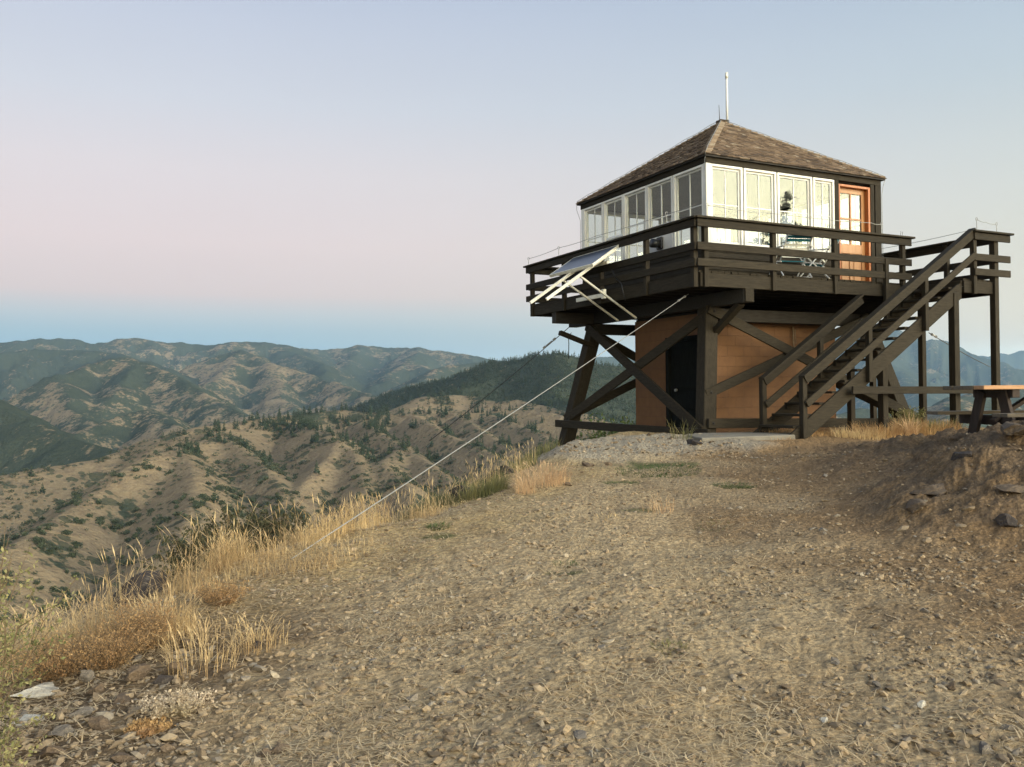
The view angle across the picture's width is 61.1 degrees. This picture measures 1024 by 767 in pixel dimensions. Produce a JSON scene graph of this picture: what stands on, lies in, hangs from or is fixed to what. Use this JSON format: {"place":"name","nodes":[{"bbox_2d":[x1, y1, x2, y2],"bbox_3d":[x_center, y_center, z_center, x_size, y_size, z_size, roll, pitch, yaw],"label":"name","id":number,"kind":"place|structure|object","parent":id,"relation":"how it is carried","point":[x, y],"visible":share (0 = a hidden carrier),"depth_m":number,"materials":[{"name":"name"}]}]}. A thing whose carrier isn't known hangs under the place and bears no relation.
{"place":"outdoors","nodes":[
{"label":"outdoors","id":0,"kind":"place"},
{"bbox_2d":[0,420,1023,766],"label":"ground","id":1,"kind":"structure","parent":0,"point":[994,460],"depth_m":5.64,"materials":[{"name":"gravel"}]},
{"bbox_2d":[0,702,47,766],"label":"leafy shrub","id":2,"kind":"object","parent":1,"relation":"on","point":[12,754],"visible":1,"depth_m":3.28,"materials":[{"name":"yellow plant"}]},
{"bbox_2d":[11,714,44,725],"bbox_3d":[-2.379,1.662,4.277,0.162,0.047,0.112,1,-1,-11],"label":"rock","id":3,"kind":"object","parent":1,"relation":"on","point":[24,717],"visible":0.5,"depth_m":4.27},
{"bbox_2d":[10,682,58,698],"bbox_3d":[-2.559,1.645,4.675,0.252,0.057,0.209,1,-1,-17],"label":"rock","id":4,"kind":"object","parent":1,"relation":"on","point":[41,690],"visible":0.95,"depth_m":4.62,"materials":[{"name":"stone"}]},
{"bbox_2d":[0,523,78,758],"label":"leafy shrub","id":5,"kind":"object","parent":1,"relation":"on","point":[6,637],"visible":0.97,"depth_m":3.76,"materials":[{"name":"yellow plant"}]},
{"bbox_2d":[39,746,66,757],"bbox_3d":[-2.041,1.636,3.858,0.117,0.071,0.094,5,-2,-17],"label":"rock","id":6,"kind":"object","parent":1,"relation":"on","point":[49,751],"visible":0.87,"depth_m":3.83,"materials":[{"name":"stone"}]},
{"bbox_2d":[0,631,108,682],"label":"dry weed bush","id":7,"kind":"object","parent":1,"relation":"on","point":[62,669],"visible":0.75,"depth_m":4.83,"materials":[{"name":"plant"}]},
{"bbox_2d":[48,724,74,735],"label":"rock","id":8,"kind":"object","parent":1,"relation":"on","point":[60,730],"visible":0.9,"depth_m":4.04,"materials":[{"name":"stone"}]},
{"bbox_2d":[69,706,95,717],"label":"rock","id":9,"kind":"object","parent":1,"relation":"on","point":[87,710],"visible":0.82,"depth_m":4.26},
{"bbox_2d":[78,669,94,681],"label":"rock","id":10,"kind":"object","parent":1,"relation":"on","point":[87,675],"visible":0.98,"depth_m":4.75,"materials":[{"name":"stone"}]},
{"bbox_2d":[86,683,104,694],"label":"rock","id":11,"kind":"object","parent":1,"relation":"on","point":[99,688],"visible":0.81,"depth_m":4.55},
{"bbox_2d":[88,715,112,732],"bbox_3d":[-1.931,1.616,4.097,0.132,0.090,0.083,-1,-1,17],"label":"rock","id":12,"kind":"object","parent":1,"relation":"on","point":[99,722],"visible":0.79,"depth_m":4.08,"materials":[{"name":"stone"}]},
{"bbox_2d":[46,610,172,671],"bbox_3d":[-2.284,1.485,4.920,0.666,0.375,0.633,0,-1,-26],"label":"dry weed bush","id":13,"kind":"object","parent":1,"relation":"on","point":[111,655],"visible":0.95,"depth_m":4.89,"materials":[{"name":"plant"}]},
{"bbox_2d":[113,692,131,703],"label":"rock","id":14,"kind":"object","parent":1,"relation":"on","point":[122,698],"visible":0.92,"depth_m":4.40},
{"bbox_2d":[110,752,137,762],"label":"rock","id":15,"kind":"object","parent":1,"relation":"on","point":[121,757],"visible":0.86,"depth_m":3.73,"materials":[{"name":"stone"}]},
{"bbox_2d":[104,570,168,611],"bbox_3d":[-2.954,1.693,6.852,0.400,0.405,0.528,-1,-1,3],"label":"boulder","id":16,"kind":"object","parent":1,"relation":"on","point":[144,586],"visible":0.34,"depth_m":6.76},
{"bbox_2d":[125,663,150,681],"bbox_3d":[-2.020,1.570,4.698,0.074,0.092,0.161,-1,0,21],"label":"rock","id":17,"kind":"object","parent":1,"relation":"on","point":[137,672],"visible":0.96,"depth_m":4.67,"materials":[{"name":"stone"}]},
{"bbox_2d":[99,597,186,653],"bbox_3d":[-2.226,1.462,5.198,0.507,0.396,0.501,-1,-1,0],"label":"dry weed bush","id":18,"kind":"object","parent":1,"relation":"on","point":[151,629],"visible":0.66,"depth_m":5.18,"materials":[{"name":"plant"}]},
{"bbox_2d":[122,715,176,737],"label":"buckwheat plant","id":19,"kind":"object","parent":1,"relation":"on","point":[139,726],"visible":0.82,"depth_m":4.03,"materials":[{"name":"plant"}]},
{"bbox_2d":[153,674,173,685],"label":"rock","id":20,"kind":"object","parent":1,"relation":"on","point":[161,679],"visible":0.85,"depth_m":4.61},
{"bbox_2d":[100,581,233,639],"bbox_3d":[-2.159,1.449,5.461,0.854,0.340,0.840,-1,-1,0],"label":"grass tuft","id":21,"kind":"object","parent":1,"relation":"on","point":[178,617],"visible":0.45,"depth_m":5.57,"materials":[{"name":"plant"}]},
{"bbox_2d":[159,743,175,751],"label":"rock","id":22,"kind":"object","parent":1,"relation":"on","point":[165,747],"visible":1,"depth_m":3.81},
{"bbox_2d":[164,662,183,674],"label":"rock","id":23,"kind":"object","parent":1,"relation":"on","point":[174,666],"visible":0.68,"depth_m":4.73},
{"bbox_2d":[131,682,219,719],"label":"buckwheat plant","id":24,"kind":"object","parent":1,"relation":"on","point":[177,703],"visible":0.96,"depth_m":4.24,"materials":[{"name":"plant"}]},
{"bbox_2d":[139,535,230,582],"bbox_3d":[-4.476,2.981,12.024,1.254,1.759,1.299,0,-1,-39],"label":"dark shrub","id":25,"kind":"object","parent":1,"relation":"on","point":[174,557],"visible":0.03,"depth_m":11.87,"materials":[{"name":"green plant"}]},
{"bbox_2d":[180,638,193,648],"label":"rock","id":26,"kind":"object","parent":1,"relation":"on","point":[185,642],"visible":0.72,"depth_m":5.20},
{"bbox_2d":[0,523,403,682],"bbox_3d":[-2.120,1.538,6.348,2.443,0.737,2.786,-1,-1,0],"label":"dry grass","id":27,"kind":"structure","parent":1,"relation":"on","point":[267,564],"depth_m":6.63,"materials":[{"name":"plant"}]},
{"bbox_2d":[144,613,275,680],"bbox_3d":[-1.712,1.450,4.777,0.691,0.322,0.748,0,-1,-39],"label":"grass tuft","id":28,"kind":"object","parent":1,"relation":"on","point":[205,652],"visible":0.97,"depth_m":4.84,"materials":[{"name":"plant"}]},
{"bbox_2d":[186,576,255,607],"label":"dry weed bush","id":29,"kind":"object","parent":1,"relation":"on","point":[213,596],"visible":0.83,"depth_m":6.01,"materials":[{"name":"plant"}]},
{"bbox_2d":[153,503,292,577],"bbox_3d":[-4.161,2.701,12.391,1.850,1.982,1.645,-1,-1,14],"label":"dark shrub","id":30,"kind":"object","parent":1,"relation":"on","point":[201,539],"visible":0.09,"depth_m":12.38,"materials":[{"name":"green plant"}]},
{"bbox_2d":[211,611,297,656],"bbox_3d":[-1.518,1.483,5.153,0.533,0.225,0.589,-1,-1,0],"label":"grass tuft","id":31,"kind":"object","parent":1,"relation":"on","point":[258,635],"visible":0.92,"depth_m":5.19,"materials":[{"name":"plant"}]},
{"bbox_2d":[259,748,271,756],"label":"rock","id":32,"kind":"object","parent":1,"relation":"on","point":[265,750],"visible":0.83,"depth_m":3.77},
{"bbox_2d":[222,502,313,552],"bbox_3d":[-3.593,2.692,13.200,1.432,1.737,1.375,-1,-1,0],"label":"dark shrub","id":33,"kind":"object","parent":1,"relation":"on","point":[272,533],"visible":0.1,"depth_m":13.10,"materials":[{"name":"green plant"}]},
{"bbox_2d":[77,474,478,616],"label":"dry grass","id":34,"kind":"structure","parent":1,"relation":"on","point":[227,534],"depth_m":7.47,"materials":[{"name":"plant"}]},
{"bbox_2d":[271,742,291,753],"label":"rock","id":35,"kind":"object","parent":1,"relation":"on","point":[277,748],"visible":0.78,"depth_m":3.81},
{"bbox_2d":[171,492,477,580],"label":"dry grass","id":36,"kind":"structure","parent":1,"relation":"on","point":[337,524],"depth_m":7.92,"materials":[{"name":"plant"}]},
{"bbox_2d":[393,494,430,523],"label":"grass tuft","id":37,"kind":"object","parent":1,"relation":"on","point":[406,513],"visible":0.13,"depth_m":12.96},
{"bbox_2d":[422,520,450,530],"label":"grass tuft","id":38,"kind":"object","parent":1,"relation":"on","point":[434,524],"visible":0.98,"depth_m":8.13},
{"bbox_2d":[405,476,469,518],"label":"grass tuft","id":39,"kind":"object","parent":1,"relation":"on","point":[437,502],"visible":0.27,"depth_m":12.52,"materials":[{"name":"plant"}]},
{"bbox_2d":[356,438,560,527],"bbox_3d":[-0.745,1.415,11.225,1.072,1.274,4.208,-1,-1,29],"label":"dry grass","id":40,"kind":"structure","parent":1,"relation":"on","point":[482,468],"depth_m":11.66,"materials":[{"name":"plant"}]},
{"bbox_2d":[448,485,471,501],"bbox_3d":[-0.531,1.456,11.404,0.703,0.248,0.280,-1,-1,39],"label":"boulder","id":41,"kind":"object","parent":1,"relation":"on","point":[455,489],"visible":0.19,"depth_m":11.40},
{"bbox_2d":[442,474,514,506],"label":"grass tuft","id":42,"kind":"object","parent":1,"relation":"on","point":[482,491],"visible":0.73,"depth_m":10.23,"materials":[{"name":"plant"}]},
{"bbox_2d":[292,294,687,557],"bbox_3d":[0.654,-0.063,11.491,0.039,3.222,10.312,-1,-1,30],"label":"guy cable","id":43,"kind":"object","parent":1,"relation":"attached to","point":[684,296],"visible":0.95,"depth_m":9.56,"materials":[{"name":"metal"}]},
{"bbox_2d":[480,465,515,483],"bbox_3d":[-0.192,1.430,12.338,0.344,0.506,0.928,0,-9,-35],"label":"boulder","id":44,"kind":"object","parent":1,"relation":"on","point":[501,468],"visible":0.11,"depth_m":12.19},
{"bbox_2d":[505,475,546,494],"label":"grass tuft","id":45,"kind":"object","parent":1,"relation":"on","point":[523,488],"visible":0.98,"depth_m":9.82,"materials":[{"name":"plant"}]},
{"bbox_2d":[506,460,578,487],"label":"grass tuft","id":46,"kind":"object","parent":1,"relation":"on","point":[554,482],"visible":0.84,"depth_m":10.31,"materials":[{"name":"plant"}]},
{"bbox_2d":[573,730,586,739],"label":"rock","id":47,"kind":"object","parent":1,"relation":"on","point":[580,734],"visible":1,"depth_m":3.78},
{"bbox_2d":[576,413,634,439],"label":"green shrub","id":48,"kind":"object","parent":1,"relation":"on","point":[591,435],"visible":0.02,"depth_m":25.48,"materials":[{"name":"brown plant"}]},
{"bbox_2d":[594,418,635,437],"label":"green shrub","id":49,"kind":"object","parent":1,"relation":"on","point":[604,432],"visible":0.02,"depth_m":24.07,"materials":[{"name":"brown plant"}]},
{"bbox_2d":[615,463,700,477],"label":"grass tuft","id":50,"kind":"object","parent":1,"relation":"on","point":[659,475],"visible":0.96,"depth_m":11.21,"materials":[{"name":"plant"}]},
{"bbox_2d":[636,492,683,514],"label":"grass tuft","id":51,"kind":"object","parent":1,"relation":"on","point":[655,506],"visible":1,"depth_m":8.63,"materials":[{"name":"plant"}]},
{"bbox_2d":[647,638,692,655],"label":"grass tuft","id":52,"kind":"object","parent":1,"relation":"on","point":[667,641],"visible":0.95,"depth_m":4.85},
{"bbox_2d":[666,419,698,439],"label":"grass tuft","id":53,"kind":"object","parent":1,"relation":"on","point":[683,432],"visible":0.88,"depth_m":14.48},
{"bbox_2d":[686,439,702,444],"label":"rock","id":54,"kind":"object","parent":1,"relation":"on","point":[692,442],"visible":1,"depth_m":13.32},
{"bbox_2d":[712,481,756,488],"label":"grass tuft","id":55,"kind":"object","parent":1,"relation":"on","point":[738,487],"visible":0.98,"depth_m":9.95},
{"bbox_2d":[635,312,835,432],"bbox_3d":[4.844,0.045,19.023,3.360,2.980,2.630,0,-1,-26],"label":"store room","id":56,"kind":"object","parent":1,"relation":"on","point":[671,371],"visible":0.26,"depth_m":17.94,"materials":[{"name":"brown wood"}]},
{"bbox_2d":[671,340,696,427],"bbox_3d":[3.594,0.325,17.916,0.100,2.420,1.030,0,-1,-26],"label":"door","id":57,"kind":"structure","parent":56,"relation":"in","point":[684,353],"depth_m":17.96,"materials":[{"name":"wood"}]},
{"bbox_2d":[688,432,794,440],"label":"concrete slab","id":58,"kind":"structure","parent":1,"relation":"on","point":[752,435],"depth_m":14.60,"materials":[{"name":"concrete"}]},
{"bbox_2d":[523,111,1013,445],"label":"lookout tower","id":59,"kind":"structure","parent":1,"relation":"on","point":[856,295],"depth_m":17.16,"materials":[{"name":"brown paint"}]},
{"bbox_2d":[429,327,568,440],"bbox_3d":[-0.415,0.096,21.247,4.308,2.741,0.056,-1,-1,36],"label":"guy cable","id":60,"kind":"object","parent":59,"relation":"attached to","point":[550,342],"visible":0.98,"depth_m":20.97,"materials":[{"name":"grey metal"}]},
{"bbox_2d":[529,245,636,320],"bbox_3d":[1.391,-2.031,17.735,2.136,1.429,2.011,0,-1,-26],"label":"solar panel","id":61,"kind":"object","parent":59,"relation":"attached to","point":[585,263],"visible":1,"depth_m":17.62,"materials":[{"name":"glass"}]},
{"bbox_2d":[583,202,602,247],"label":"window","id":62,"kind":"structure","parent":59,"relation":"in","point":[585,211],"depth_m":20.68,"materials":[{"name":"white paint"}]},
{"bbox_2d":[588,210,621,259],"bbox_3d":[2.263,-3.397,21.210,1.130,1.591,0.125,0,-1,-26],"label":"window","id":63,"kind":"structure","parent":59,"relation":"in","point":[591,212],"depth_m":21.20,"materials":[{"name":"white paint"}]},
{"bbox_2d":[527,204,694,264],"bbox_3d":[1.799,-2.963,17.986,0.060,0.296,6.396,0,-1,-26],"label":"wire line","id":64,"kind":"object","parent":59,"relation":"attached to","point":[667,213],"visible":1,"depth_m":17.18,"materials":[{"name":"metal"}]},
{"bbox_2d":[603,194,623,261],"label":"window","id":65,"kind":"structure","parent":59,"relation":"in","point":[605,204],"depth_m":19.85,"materials":[{"name":"white paint"}]},
{"bbox_2d":[623,186,646,259],"bbox_3d":[2.712,-3.427,18.933,0.125,1.591,0.880,0,-1,-26],"label":"window","id":66,"kind":"structure","parent":59,"relation":"in","point":[625,196],"depth_m":19.24,"materials":[{"name":"white paint"}]},
{"bbox_2d":[629,214,662,257],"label":"window","id":67,"kind":"structure","parent":59,"relation":"in","point":[630,215],"depth_m":21.61,"materials":[{"name":"white paint"}]},
{"bbox_2d":[649,237,662,249],"bbox_3d":[2.997,-2.918,18.040,0.220,0.260,0.200,0,-1,-26],"label":"floodlight","id":68,"kind":"object","parent":59,"relation":"attached to","point":[657,243],"visible":0.99,"depth_m":17.99,"materials":[{"name":"black plastic"}]},
{"bbox_2d":[647,176,673,251],"bbox_3d":[3.111,-3.440,18.116,0.125,1.591,0.900,0,-1,-26],"label":"window","id":69,"kind":"structure","parent":59,"relation":"in","point":[669,179],"depth_m":18.22,"materials":[{"name":"white paint"}]},
{"bbox_2d":[663,217,698,244],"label":"window","id":70,"kind":"structure","parent":59,"relation":"in","point":[664,219],"depth_m":22.19,"materials":[{"name":"white paint"}]},
{"bbox_2d":[673,164,702,246],"bbox_3d":[3.529,-3.454,17.258,0.125,1.591,0.965,0,-1,-26],"label":"window","id":71,"kind":"structure","parent":59,"relation":"in","point":[676,177],"depth_m":17.61,"materials":[{"name":"white paint"}]},
{"bbox_2d":[699,226,733,241],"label":"window","id":72,"kind":"structure","parent":59,"relation":"in","point":[732,231],"depth_m":22.71,"materials":[{"name":"white paint"}]},
{"bbox_2d":[725,72,728,122],"bbox_3d":[4.932,-6.531,19.924,0.099,1.210,0.099,0,-1,-26],"label":"radio antenna","id":73,"kind":"object","parent":59,"relation":"on","point":[726,79],"visible":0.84,"depth_m":19.90,"materials":[{"name":"white metal"}]},
{"bbox_2d":[710,163,743,244],"bbox_3d":[4.180,-3.463,16.977,0.805,1.591,0.125,0,-1,-26],"label":"window","id":74,"kind":"structure","parent":59,"relation":"in","point":[739,170],"depth_m":17.05,"materials":[{"name":"white paint"}]},
{"bbox_2d":[734,216,764,244],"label":"window","id":75,"kind":"structure","parent":59,"relation":"in","point":[762,218],"depth_m":22.02,"materials":[{"name":"white paint"}]},
{"bbox_2d":[743,168,776,246],"bbox_3d":[4.946,-3.466,17.352,0.840,1.591,0.125,0,-1,-26],"label":"window","id":76,"kind":"structure","parent":59,"relation":"in","point":[772,175],"depth_m":17.36,"materials":[{"name":"white paint"}]},
{"bbox_2d":[765,208,797,247],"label":"window","id":77,"kind":"structure","parent":59,"relation":"in","point":[767,217],"depth_m":21.29,"materials":[{"name":"white paint"}]},
{"bbox_2d":[769,235,813,276],"bbox_3d":[5.402,-2.476,16.781,0.650,0.935,0.830,0,-1,-12],"label":"folding chair","id":78,"kind":"object","parent":59,"relation":"on","point":[807,246],"visible":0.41,"depth_m":16.59,"materials":[{"name":"teal metal"}]},
{"bbox_2d":[706,203,882,232],"bbox_3d":[5.346,-3.019,16.140,4.350,0.296,0.012,0,-1,-26],"label":"wire line","id":79,"kind":"object","parent":59,"relation":"attached to","point":[796,216],"visible":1,"depth_m":16.21,"materials":[{"name":"metal"}]},
{"bbox_2d":[776,172,812,249],"bbox_3d":[5.772,-3.470,17.755,0.940,1.591,0.125,0,-1,-26],"label":"window","id":80,"kind":"structure","parent":59,"relation":"in","point":[793,177],"depth_m":17.78,"materials":[{"name":"white paint"}]},
{"bbox_2d":[798,199,828,248],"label":"window","id":81,"kind":"structure","parent":59,"relation":"in","point":[800,209],"depth_m":20.72,"materials":[{"name":"white paint"}]},
{"bbox_2d":[800,240,839,277],"bbox_3d":[6.111,-2.477,17.274,0.830,0.935,0.650,-1,-1,26],"label":"folding chair","id":82,"kind":"object","parent":59,"relation":"on","point":[810,263],"visible":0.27,"depth_m":17.05,"materials":[{"name":"white metal"}]},
{"bbox_2d":[812,177,834,251],"bbox_3d":[6.487,-3.473,18.106,0.590,1.591,0.125,0,-1,-26],"label":"window","id":83,"kind":"structure","parent":59,"relation":"in","point":[830,182],"depth_m":18.13,"materials":[{"name":"white paint"}]},
{"bbox_2d":[840,194,859,244],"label":"window","id":84,"kind":"structure","parent":59,"relation":"in","point":[845,196],"depth_m":19.37,"materials":[{"name":"white paint"}]},
{"bbox_2d":[840,188,865,280],"bbox_3d":[7.255,-3.084,18.554,0.820,2.160,0.095,0,-1,-26],"label":"door","id":85,"kind":"structure","parent":59,"relation":"in","point":[849,248],"depth_m":18.60,"materials":[{"name":"orange wood"}]},
{"bbox_2d":[929,333,989,366],"bbox_3d":[12.693,-0.849,24.259,0.070,0.823,7.242,-1,-1,41],"label":"guy cable","id":86,"kind":"object","parent":59,"relation":"attached to","point":[932,334],"visible":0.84,"depth_m":22.46,"materials":[{"name":"grey metal"}]},
{"bbox_2d":[777,429,835,436],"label":"weed clump","id":87,"kind":"object","parent":1,"relation":"on","point":[821,433],"visible":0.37,"depth_m":15.29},
{"bbox_2d":[831,657,839,665],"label":"rock","id":88,"kind":"object","parent":1,"relation":"on","point":[836,662],"visible":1,"depth_m":4.66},
{"bbox_2d":[829,425,887,439],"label":"weed clump","id":89,"kind":"object","parent":1,"relation":"on","point":[855,434],"visible":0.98,"depth_m":14.82,"materials":[{"name":"beige plant"}]},
{"bbox_2d":[842,419,921,437],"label":"weed clump","id":90,"kind":"object","parent":1,"relation":"on","point":[895,432],"visible":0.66,"depth_m":15.34,"materials":[{"name":"plant"}]},
{"bbox_2d":[883,414,928,434],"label":"weed clump","id":91,"kind":"object","parent":1,"relation":"on","point":[908,428],"visible":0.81,"depth_m":15.44,"materials":[{"name":"plant"}]},
{"bbox_2d":[889,405,926,424],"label":"green shrub","id":92,"kind":"object","parent":1,"relation":"on","point":[901,415],"visible":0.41,"depth_m":17.15,"materials":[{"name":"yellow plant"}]},
{"bbox_2d":[905,498,926,512],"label":"bedrock","id":93,"kind":"structure","parent":1,"relation":"on","point":[913,505],"depth_m":7.71,"materials":[{"name":"stone"}]},
{"bbox_2d":[917,700,925,708],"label":"rock","id":94,"kind":"object","parent":1,"relation":"on","point":[921,704],"visible":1,"depth_m":4.11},
{"bbox_2d":[909,483,946,495],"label":"bedrock","id":95,"kind":"structure","parent":1,"relation":"on","point":[934,489],"depth_m":7.96,"materials":[{"name":"stone"}]},
{"bbox_2d":[889,416,966,435],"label":"weed clump","id":96,"kind":"object","parent":1,"relation":"on","point":[922,430],"visible":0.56,"depth_m":15.78,"materials":[{"name":"plant"}]},
{"bbox_2d":[904,413,964,433],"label":"weed clump","id":97,"kind":"object","parent":1,"relation":"on","point":[930,422],"visible":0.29,"depth_m":16.32,"materials":[{"name":"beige plant"}]},
{"bbox_2d":[946,682,955,690],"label":"rock","id":98,"kind":"object","parent":1,"relation":"on","point":[951,686],"visible":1,"depth_m":4.30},
{"bbox_2d":[951,451,971,460],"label":"bedrock","id":99,"kind":"structure","parent":1,"relation":"on","point":[959,455],"depth_m":8.26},
{"bbox_2d":[926,385,1023,432],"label":"picnic table","id":100,"kind":"object","parent":1,"relation":"on","point":[975,418],"visible":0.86,"depth_m":10.05,"materials":[{"name":"brown wood"}]},
{"bbox_2d":[979,741,994,754],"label":"rock","id":101,"kind":"object","parent":1,"relation":"on","point":[983,746],"visible":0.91,"depth_m":3.66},
{"bbox_2d":[994,513,1017,526],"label":"rock","id":102,"kind":"object","parent":1,"relation":"on","point":[1005,520],"visible":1,"depth_m":7.06,"materials":[{"name":"stone"}]},
{"bbox_2d":[1000,724,1014,730],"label":"rock","id":103,"kind":"object","parent":1,"relation":"on","point":[1007,727],"visible":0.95,"depth_m":3.84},
{"bbox_2d":[993,484,1023,493],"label":"bedrock","id":104,"kind":"structure","parent":1,"relation":"on","point":[1011,488],"depth_m":7.41,"materials":[{"name":"stone"}]},
{"bbox_2d":[1000,421,1023,435],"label":"rock","id":105,"kind":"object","parent":1,"relation":"on","point":[1008,428],"visible":1,"depth_m":8.32,"materials":[{"name":"stone"}]},
{"bbox_2d":[0,330,1023,670],"bbox_3d":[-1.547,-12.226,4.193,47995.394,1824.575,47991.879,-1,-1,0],"label":"hills","id":106,"kind":"structure","parent":0,"point":[74,408],"depth_m":1784.01,"materials":[{"name":"soil"}]},
{"bbox_2d":[211,486,218,502],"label":"pine tree","id":107,"kind":"object","parent":106,"relation":"on","point":[214,494],"visible":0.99,"depth_m":796.45,"materials":[{"name":"green plant"}]},
{"bbox_2d":[0,421,634,628],"bbox_3d":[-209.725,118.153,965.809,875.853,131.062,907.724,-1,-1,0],"label":"distant shrubs","id":108,"kind":"object","parent":106,"relation":"on","point":[255,452],"visible":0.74,"depth_m":1004.01,"materials":[{"name":"green plant"}]},
{"bbox_2d":[91,348,635,481],"bbox_3d":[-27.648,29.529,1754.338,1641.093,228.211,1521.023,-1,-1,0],"label":"distant pines","id":109,"kind":"object","parent":106,"relation":"on","point":[463,374],"visible":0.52,"depth_m":1888.90,"materials":[{"name":"green plant"}]},
{"bbox_2d":[0,0,1023,360],"label":"sky","id":110,"kind":"structure","parent":0,"point":[305,174],"materials":[{"name":"blue"}]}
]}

